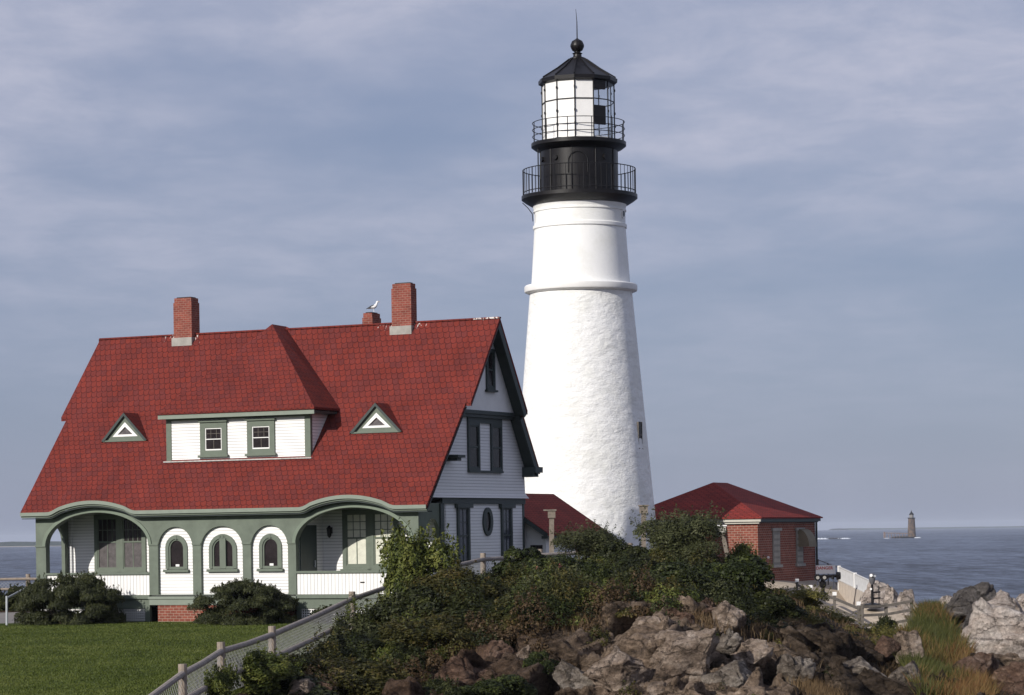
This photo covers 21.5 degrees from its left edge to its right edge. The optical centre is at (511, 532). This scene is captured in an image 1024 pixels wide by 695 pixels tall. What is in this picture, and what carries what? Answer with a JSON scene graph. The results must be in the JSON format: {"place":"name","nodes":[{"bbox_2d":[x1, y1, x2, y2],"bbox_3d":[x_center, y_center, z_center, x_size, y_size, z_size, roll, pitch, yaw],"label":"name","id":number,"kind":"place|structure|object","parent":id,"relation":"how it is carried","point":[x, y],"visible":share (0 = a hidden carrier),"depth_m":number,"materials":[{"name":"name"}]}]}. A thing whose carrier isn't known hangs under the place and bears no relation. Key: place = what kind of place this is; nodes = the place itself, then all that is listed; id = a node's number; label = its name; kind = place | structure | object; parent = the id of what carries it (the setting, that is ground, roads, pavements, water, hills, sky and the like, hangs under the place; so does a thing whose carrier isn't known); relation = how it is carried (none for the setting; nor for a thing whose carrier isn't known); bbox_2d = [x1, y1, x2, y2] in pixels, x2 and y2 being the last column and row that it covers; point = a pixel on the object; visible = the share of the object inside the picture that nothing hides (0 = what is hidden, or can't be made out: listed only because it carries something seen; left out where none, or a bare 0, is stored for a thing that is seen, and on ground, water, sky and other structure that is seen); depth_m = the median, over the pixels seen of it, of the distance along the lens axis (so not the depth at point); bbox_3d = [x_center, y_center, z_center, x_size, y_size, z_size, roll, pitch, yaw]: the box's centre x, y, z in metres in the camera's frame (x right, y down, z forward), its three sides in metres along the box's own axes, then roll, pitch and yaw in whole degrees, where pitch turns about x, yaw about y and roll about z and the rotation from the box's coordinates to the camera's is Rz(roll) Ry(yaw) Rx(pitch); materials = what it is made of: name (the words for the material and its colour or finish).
{"place":"outdoors","nodes":[
{"label":"outdoors","id":0,"kind":"place"},
{"bbox_2d":[0,541,60,545],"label":"hills","id":1,"kind":"structure","parent":0,"point":[55,543],"depth_m":4284.65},
{"bbox_2d":[0,610,157,622],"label":"walkway","id":2,"kind":"structure","parent":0,"point":[11,617],"depth_m":107.17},
{"bbox_2d":[0,621,348,694],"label":"lawn","id":3,"kind":"structure","parent":0,"point":[137,681],"depth_m":78.32,"materials":[{"name":"plant"}]},
{"bbox_2d":[14,569,126,624],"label":"pine bush","id":4,"kind":"object","parent":3,"relation":"on","point":[94,596],"visible":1,"depth_m":99.02,"materials":[{"name":"plant"}]},
{"bbox_2d":[186,576,299,625],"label":"pine bush","id":5,"kind":"object","parent":3,"relation":"on","point":[250,591],"visible":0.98,"depth_m":96.54,"materials":[{"name":"plant"}]},
{"bbox_2d":[196,640,304,694],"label":"shrub","id":6,"kind":"object","parent":3,"relation":"on","point":[263,670],"visible":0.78,"depth_m":65.99,"materials":[{"name":"green plant"}]},
{"bbox_2d":[309,604,346,622],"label":"shrub","id":7,"kind":"object","parent":3,"relation":"on","point":[314,611],"visible":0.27,"depth_m":95.85,"materials":[{"name":"green plant"}]},
{"bbox_2d":[148,543,632,694],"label":"rail fence","id":8,"kind":"object","parent":3,"relation":"on","point":[180,677],"visible":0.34,"depth_m":68.94,"materials":[{"name":"grey wood"}]},
{"bbox_2d":[0,575,1023,694],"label":"rocky slope","id":9,"kind":"structure","parent":0,"point":[838,648],"depth_m":73.74,"materials":[{"name":"stone"}]},
{"bbox_2d":[0,574,35,590],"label":"rail fence","id":10,"kind":"object","parent":9,"relation":"on","point":[28,578],"visible":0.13,"depth_m":112.85,"materials":[{"name":"wood"}]},
{"bbox_2d":[188,658,242,694],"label":"shrub","id":11,"kind":"object","parent":9,"relation":"on","point":[221,683],"visible":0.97,"depth_m":62.34,"materials":[{"name":"green plant"}]},
{"bbox_2d":[20,282,542,621],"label":"keepers house","id":12,"kind":"structure","parent":9,"relation":"on","point":[186,461],"depth_m":100.72,"materials":[{"name":"red"}]},
{"bbox_2d":[94,514,119,572],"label":"window","id":13,"kind":"structure","parent":12,"relation":"in","point":[106,526],"depth_m":104.19,"materials":[{"name":"green paint"}]},
{"bbox_2d":[119,516,146,571],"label":"window","id":14,"kind":"structure","parent":12,"relation":"in","point":[133,555],"depth_m":103.71,"materials":[{"name":"green paint"}]},
{"bbox_2d":[163,535,189,571],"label":"window","id":15,"kind":"structure","parent":12,"relation":"in","point":[176,548],"depth_m":100.61,"materials":[{"name":"green paint"}]},
{"bbox_2d":[206,534,238,571],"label":"window","id":16,"kind":"structure","parent":12,"relation":"in","point":[222,548],"depth_m":99.66,"materials":[{"name":"green paint"}]},
{"bbox_2d":[257,534,283,570],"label":"window","id":17,"kind":"structure","parent":12,"relation":"in","point":[270,545],"depth_m":98.84,"materials":[{"name":"green paint"}]},
{"bbox_2d":[300,525,316,570],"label":"door","id":18,"kind":"structure","parent":12,"relation":"in","point":[308,537],"depth_m":98.98,"materials":[{"name":"wood"}]},
{"bbox_2d":[340,509,370,570],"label":"window","id":19,"kind":"structure","parent":12,"relation":"in","point":[355,523],"depth_m":99.37,"materials":[{"name":"green paint"}]},
{"bbox_2d":[369,509,397,569],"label":"window","id":20,"kind":"structure","parent":12,"relation":"in","point":[379,520],"depth_m":98.98,"materials":[{"name":"glass"}]},
{"bbox_2d":[456,508,473,568],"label":"window","id":21,"kind":"structure","parent":12,"relation":"in","point":[462,514],"depth_m":99.15,"materials":[{"name":"glass"}]},
{"bbox_2d":[467,422,480,469],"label":"window","id":22,"kind":"structure","parent":12,"relation":"in","point":[473,429],"depth_m":99.86,"materials":[{"name":"glass"}]},
{"bbox_2d":[482,507,492,535],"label":"oval window","id":23,"kind":"structure","parent":12,"relation":"in","point":[487,518],"depth_m":100.88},
{"bbox_2d":[485,349,497,391],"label":"window","id":24,"kind":"structure","parent":12,"relation":"in","point":[490,372],"depth_m":100.76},
{"bbox_2d":[490,424,502,470],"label":"window","id":25,"kind":"structure","parent":12,"relation":"in","point":[496,437],"depth_m":101.58,"materials":[{"name":"glass"}]},
{"bbox_2d":[500,508,512,561],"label":"window","id":26,"kind":"structure","parent":12,"relation":"in","point":[506,514],"depth_m":102.32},
{"bbox_2d":[242,673,337,694],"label":"shrub","id":27,"kind":"object","parent":9,"relation":"on","point":[285,690],"visible":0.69,"depth_m":66.57,"materials":[{"name":"green plant"}]},
{"bbox_2d":[288,678,314,694],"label":"boulder","id":28,"kind":"object","parent":9,"relation":"on","point":[305,685],"visible":1,"depth_m":66.30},
{"bbox_2d":[285,648,357,678],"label":"shrub","id":29,"kind":"object","parent":9,"relation":"on","point":[338,661],"visible":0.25,"depth_m":70.33,"materials":[{"name":"green plant"}]},
{"bbox_2d":[312,630,392,658],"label":"shrub","id":30,"kind":"object","parent":9,"relation":"on","point":[362,635],"visible":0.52,"depth_m":74.01,"materials":[{"name":"green plant"}]},
{"bbox_2d":[316,648,427,694],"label":"shrub","id":31,"kind":"object","parent":9,"relation":"on","point":[374,679],"visible":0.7,"depth_m":69.45,"materials":[{"name":"green plant"}]},
{"bbox_2d":[364,580,442,626],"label":"shrub","id":32,"kind":"object","parent":9,"relation":"on","point":[386,609],"visible":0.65,"depth_m":76.47,"materials":[{"name":"green plant"}]},
{"bbox_2d":[374,517,465,597],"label":"shrub","id":33,"kind":"object","parent":9,"relation":"on","point":[408,556],"visible":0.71,"depth_m":79.42,"materials":[{"name":"green plant"}]},
{"bbox_2d":[374,608,472,651],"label":"shrub","id":34,"kind":"object","parent":9,"relation":"on","point":[433,630],"visible":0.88,"depth_m":73.26,"materials":[{"name":"green plant"}]},
{"bbox_2d":[422,674,467,694],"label":"shrub","id":35,"kind":"object","parent":9,"relation":"on","point":[443,686],"visible":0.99,"depth_m":68.84,"materials":[{"name":"green plant"}]},
{"bbox_2d":[398,556,506,607],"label":"shrub","id":36,"kind":"object","parent":9,"relation":"on","point":[461,573],"visible":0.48,"depth_m":77.59,"materials":[{"name":"green plant"}]},
{"bbox_2d":[438,655,476,682],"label":"boulder","id":37,"kind":"object","parent":9,"relation":"on","point":[463,670],"visible":0.62,"depth_m":70.85,"materials":[{"name":"stone"}]},
{"bbox_2d":[437,600,542,627],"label":"shrub","id":38,"kind":"object","parent":9,"relation":"on","point":[475,608],"visible":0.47,"depth_m":75.33,"materials":[{"name":"green plant"}]},
{"bbox_2d":[474,640,516,659],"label":"boulder","id":39,"kind":"object","parent":9,"relation":"on","point":[496,649],"visible":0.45,"depth_m":72.98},
{"bbox_2d":[460,674,537,694],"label":"shrub","id":40,"kind":"object","parent":9,"relation":"on","point":[510,684],"visible":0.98,"depth_m":69.62,"materials":[{"name":"green plant"}]},
{"bbox_2d":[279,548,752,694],"bbox_3d":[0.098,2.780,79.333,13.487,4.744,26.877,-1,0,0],"label":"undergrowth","id":41,"kind":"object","parent":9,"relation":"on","point":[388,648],"visible":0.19,"depth_m":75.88,"materials":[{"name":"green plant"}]},
{"bbox_2d":[491,546,548,575],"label":"shrub","id":42,"kind":"object","parent":9,"relation":"on","point":[518,553],"visible":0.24,"depth_m":81.69,"materials":[{"name":"green plant"}]},
{"bbox_2d":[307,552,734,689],"bbox_3d":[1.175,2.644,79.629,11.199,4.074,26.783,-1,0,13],"label":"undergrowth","id":43,"kind":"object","parent":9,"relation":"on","point":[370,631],"visible":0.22,"depth_m":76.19,"materials":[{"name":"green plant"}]},
{"bbox_2d":[522,650,554,673],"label":"shrub","id":44,"kind":"object","parent":9,"relation":"on","point":[533,658],"visible":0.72,"depth_m":71.42,"materials":[{"name":"green plant"}]},
{"bbox_2d":[543,509,555,552],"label":"box post","id":45,"kind":"object","parent":9,"relation":"on","point":[551,514],"visible":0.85,"depth_m":97.91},
{"bbox_2d":[511,555,595,576],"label":"shrub","id":46,"kind":"object","parent":9,"relation":"on","point":[568,560],"visible":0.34,"depth_m":80.17,"materials":[{"name":"green plant"}]},
{"bbox_2d":[522,493,601,558],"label":"passage building","id":47,"kind":"structure","parent":9,"relation":"on","point":[536,525],"depth_m":105.78,"materials":[{"name":"brown"}]},
{"bbox_2d":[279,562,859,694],"bbox_3d":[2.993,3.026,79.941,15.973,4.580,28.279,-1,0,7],"label":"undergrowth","id":48,"kind":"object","parent":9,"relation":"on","point":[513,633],"visible":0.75,"depth_m":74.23,"materials":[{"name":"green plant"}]},
{"bbox_2d":[551,658,594,688],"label":"boulder","id":49,"kind":"object","parent":9,"relation":"on","point":[565,674],"visible":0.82,"depth_m":71.25,"materials":[{"name":"stone"}]},
{"bbox_2d":[548,519,626,560],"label":"shrub","id":50,"kind":"object","parent":9,"relation":"on","point":[589,542],"visible":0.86,"depth_m":85.67,"materials":[{"name":"green plant"}]},
{"bbox_2d":[522,14,655,549],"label":"lighthouse","id":51,"kind":"object","parent":9,"relation":"on","point":[584,418],"visible":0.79,"depth_m":118.01,"materials":[{"name":"white paint"}]},
{"bbox_2d":[294,543,888,694],"bbox_3d":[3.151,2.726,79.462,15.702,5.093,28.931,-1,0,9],"label":"undergrowth","id":52,"kind":"object","parent":9,"relation":"on","point":[458,599],"visible":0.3,"depth_m":76.49,"materials":[{"name":"green plant"}]},
{"bbox_2d":[583,645,646,691],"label":"boulder","id":53,"kind":"object","parent":9,"relation":"on","point":[613,669],"visible":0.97,"depth_m":70.90,"materials":[{"name":"stone"}]},
{"bbox_2d":[591,537,658,569],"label":"shrub","id":54,"kind":"object","parent":9,"relation":"on","point":[609,551],"visible":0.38,"depth_m":83.64,"materials":[{"name":"green plant"}]},
{"bbox_2d":[368,562,898,694],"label":"straw grass","id":55,"kind":"structure","parent":9,"relation":"on","point":[818,688],"depth_m":75.08,"materials":[{"name":"plant"}]},
{"bbox_2d":[638,505,648,546],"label":"box post","id":56,"kind":"object","parent":9,"relation":"on","point":[641,507],"visible":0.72,"depth_m":100.91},
{"bbox_2d":[631,616,660,627],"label":"boulder","id":57,"kind":"object","parent":9,"relation":"on","point":[640,621],"visible":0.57,"depth_m":74.21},
{"bbox_2d":[646,681,666,694],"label":"boulder","id":58,"kind":"object","parent":9,"relation":"on","point":[655,688],"visible":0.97,"depth_m":70.14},
{"bbox_2d":[629,500,728,555],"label":"shrub","id":59,"kind":"object","parent":9,"relation":"on","point":[682,525],"visible":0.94,"depth_m":86.33,"materials":[{"name":"green plant"}]},
{"bbox_2d":[665,606,694,623],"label":"boulder","id":60,"kind":"object","parent":9,"relation":"on","point":[676,612],"visible":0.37,"depth_m":74.77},
{"bbox_2d":[637,560,724,590],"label":"shrub","id":61,"kind":"object","parent":9,"relation":"on","point":[670,565],"visible":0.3,"depth_m":80.12,"materials":[{"name":"green plant"}]},
{"bbox_2d":[649,627,719,682],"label":"boulder","id":62,"kind":"object","parent":9,"relation":"on","point":[681,654],"visible":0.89,"depth_m":71.63,"materials":[{"name":"stone"}]},
{"bbox_2d":[663,534,723,564],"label":"shrub","id":63,"kind":"object","parent":9,"relation":"on","point":[690,548],"visible":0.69,"depth_m":85.76,"materials":[{"name":"green plant"}]},
{"bbox_2d":[699,597,714,624],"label":"boulder","id":64,"kind":"object","parent":9,"relation":"on","point":[708,603],"visible":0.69,"depth_m":75.80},
{"bbox_2d":[700,659,751,687],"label":"boulder","id":65,"kind":"object","parent":9,"relation":"on","point":[735,673],"visible":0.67,"depth_m":71.20,"materials":[{"name":"stone"}]},
{"bbox_2d":[716,628,741,658],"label":"boulder","id":66,"kind":"object","parent":9,"relation":"on","point":[729,644],"visible":0.84,"depth_m":73.25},
{"bbox_2d":[712,600,746,634],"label":"boulder","id":67,"kind":"object","parent":9,"relation":"on","point":[725,611],"visible":0.86,"depth_m":75.72,"materials":[{"name":"stone"}]},
{"bbox_2d":[696,554,774,594],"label":"shrub","id":68,"kind":"object","parent":9,"relation":"on","point":[750,568],"visible":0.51,"depth_m":81.25,"materials":[{"name":"green plant"}]},
{"bbox_2d":[654,482,822,580],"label":"brick building","id":69,"kind":"structure","parent":9,"relation":"on","point":[782,537],"depth_m":125.37,"materials":[{"name":"brown"}]},
{"bbox_2d":[771,528,782,567],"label":"window","id":70,"kind":"structure","parent":69,"relation":"in","point":[776,558],"depth_m":124.76,"materials":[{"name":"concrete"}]},
{"bbox_2d":[795,528,805,565],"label":"window","id":71,"kind":"structure","parent":69,"relation":"in","point":[799,550],"depth_m":127.78,"materials":[{"name":"glass"}]},
{"bbox_2d":[721,535,773,582],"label":"shrub","id":72,"kind":"object","parent":9,"relation":"on","point":[741,549],"visible":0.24,"depth_m":87.69,"materials":[{"name":"green plant"}]},
{"bbox_2d":[730,638,773,671],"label":"boulder","id":73,"kind":"object","parent":9,"relation":"on","point":[752,653],"visible":0.69,"depth_m":73.13,"materials":[{"name":"stone"}]},
{"bbox_2d":[728,585,807,618],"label":"shrub","id":74,"kind":"object","parent":9,"relation":"on","point":[788,606],"visible":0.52,"depth_m":80.66,"materials":[{"name":"green plant"}]},
{"bbox_2d":[752,613,795,628],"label":"shrub","id":75,"kind":"object","parent":9,"relation":"on","point":[774,620],"visible":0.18,"depth_m":79.68,"materials":[{"name":"green plant"}]},
{"bbox_2d":[775,654,815,685],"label":"boulder","id":76,"kind":"object","parent":9,"relation":"on","point":[787,665],"visible":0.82,"depth_m":73.28,"materials":[{"name":"stone"}]},
{"bbox_2d":[769,583,831,608],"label":"shrub","id":77,"kind":"object","parent":9,"relation":"on","point":[808,596],"visible":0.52,"depth_m":89.62,"materials":[{"name":"green plant"}]},
{"bbox_2d":[756,586,868,647],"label":"undergrowth","id":78,"kind":"object","parent":9,"relation":"on","point":[812,618],"visible":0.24,"depth_m":85.22,"materials":[{"name":"green plant"}]},
{"bbox_2d":[813,602,858,623],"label":"shrub","id":79,"kind":"object","parent":9,"relation":"on","point":[833,614],"visible":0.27,"depth_m":91.79,"materials":[{"name":"green plant"}]},
{"bbox_2d":[838,581,863,605],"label":"kerb wall","id":80,"kind":"structure","parent":9,"relation":"on","point":[850,595],"depth_m":122.53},
{"bbox_2d":[837,566,868,591],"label":"white fence","id":81,"kind":"object","parent":80,"relation":"on","point":[854,580],"visible":0.76,"depth_m":121.43,"materials":[{"name":"paint"}]},
{"bbox_2d":[843,656,887,677],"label":"boulder","id":82,"kind":"object","parent":9,"relation":"on","point":[857,664],"visible":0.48,"depth_m":75.62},
{"bbox_2d":[859,580,886,604],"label":"boulder","id":83,"kind":"object","parent":9,"relation":"on","point":[866,597],"visible":0.3,"depth_m":112.72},
{"bbox_2d":[857,621,900,638],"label":"shrub","id":84,"kind":"object","parent":9,"relation":"on","point":[880,632],"visible":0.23,"depth_m":91.69,"materials":[{"name":"green plant"}]},
{"bbox_2d":[875,614,897,628],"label":"shrub","id":85,"kind":"object","parent":9,"relation":"on","point":[883,620],"visible":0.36,"depth_m":97.78,"materials":[{"name":"green plant"}]},
{"bbox_2d":[874,635,900,662],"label":"boulder","id":86,"kind":"object","parent":9,"relation":"on","point":[885,646],"visible":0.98,"depth_m":81.81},
{"bbox_2d":[883,584,897,606],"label":"boulder","id":87,"kind":"object","parent":9,"relation":"on","point":[891,595],"visible":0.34,"depth_m":109.84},
{"bbox_2d":[888,660,922,682],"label":"boulder","id":88,"kind":"object","parent":9,"relation":"on","point":[897,673],"visible":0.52,"depth_m":76.58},
{"bbox_2d":[896,589,916,615],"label":"boulder","id":89,"kind":"object","parent":9,"relation":"on","point":[905,595],"visible":0.54,"depth_m":106.77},
{"bbox_2d":[893,630,923,665],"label":"boulder","id":90,"kind":"object","parent":9,"relation":"on","point":[910,641],"visible":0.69,"depth_m":83.80,"materials":[{"name":"stone"}]},
{"bbox_2d":[889,597,977,694],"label":"tall grass","id":91,"kind":"structure","parent":9,"relation":"on","point":[930,625],"depth_m":87.84,"materials":[{"name":"plant"}]},
{"bbox_2d":[892,599,1007,694],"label":"dry grass","id":92,"kind":"structure","parent":9,"relation":"on","point":[985,686],"depth_m":78.88,"materials":[{"name":"plant"}]},
{"bbox_2d":[943,582,995,625],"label":"boulder","id":93,"kind":"object","parent":9,"relation":"on","point":[962,601],"visible":0.59,"depth_m":96.44,"materials":[{"name":"stone"}]},
{"bbox_2d":[953,652,998,684],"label":"boulder","id":94,"kind":"object","parent":9,"relation":"on","point":[982,661],"visible":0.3,"depth_m":81.59,"materials":[{"name":"stone"}]},
{"bbox_2d":[961,597,1023,659],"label":"boulder","id":95,"kind":"object","parent":9,"relation":"on","point":[999,629],"visible":0.49,"depth_m":89.63,"materials":[{"name":"stone"}]},
{"bbox_2d":[987,591,1014,608],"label":"boulder","id":96,"kind":"object","parent":9,"relation":"on","point":[1003,598],"visible":0.22,"depth_m":94.31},
{"bbox_2d":[991,661,1023,694],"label":"boulder","id":97,"kind":"object","parent":9,"relation":"on","point":[1010,676],"visible":0.87,"depth_m":79.62,"materials":[{"name":"stone"}]},
{"bbox_2d":[0,527,1023,604],"bbox_3d":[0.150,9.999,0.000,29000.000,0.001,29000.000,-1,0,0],"label":"sea","id":98,"kind":"structure","parent":0,"point":[932,564],"depth_m":922.51,"materials":[{"name":"liquid"}]},
{"bbox_2d":[892,536,914,537],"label":"skerry","id":99,"kind":"structure","parent":98,"relation":"in","point":[902,537],"depth_m":2449.35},
{"bbox_2d":[884,510,915,537],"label":"ledge lighthouse","id":100,"kind":"object","parent":99,"relation":"on","point":[911,527],"visible":0.79,"depth_m":2447.74,"materials":[{"name":"stone"}]},
{"bbox_2d":[0,0,1023,541],"label":"sky","id":101,"kind":"structure","parent":0,"point":[825,229],"materials":[{"name":"blue"}]},
{"bbox_2d":[765,580,907,627],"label":"gravel path","id":102,"kind":"structure","parent":0,"point":[839,605],"depth_m":113.48,"materials":[{"name":"gravel"}]},
{"bbox_2d":[816,565,835,587],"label":"warning sign","id":103,"kind":"object","parent":102,"relation":"on","point":[825,569],"visible":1,"depth_m":127.48,"materials":[{"name":"metal"}]},
{"bbox_2d":[814,572,840,593],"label":"viewing machine","id":104,"kind":"object","parent":102,"relation":"on","point":[824,578],"visible":0.88,"depth_m":118.91,"materials":[{"name":"black metal"}]},
{"bbox_2d":[795,579,860,626],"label":"capped fence","id":105,"kind":"object","parent":102,"relation":"on","point":[835,599],"visible":0.55,"depth_m":104.29,"materials":[{"name":"white paint"}]},
{"bbox_2d":[864,573,880,607],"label":"coin viewer","id":106,"kind":"object","parent":102,"relation":"on","point":[872,576],"visible":0.94,"depth_m":106.94,"materials":[{"name":"black metal"}]},
{"bbox_2d":[860,598,912,627],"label":"board fence","id":107,"kind":"object","parent":102,"relation":"on","point":[863,606],"visible":0.55,"depth_m":100.28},
{"bbox_2d":[830,526,1023,529],"bbox_3d":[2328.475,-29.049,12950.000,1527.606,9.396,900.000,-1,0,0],"label":"hills","id":108,"kind":"structure","parent":0,"point":[924,528],"depth_m":12636.51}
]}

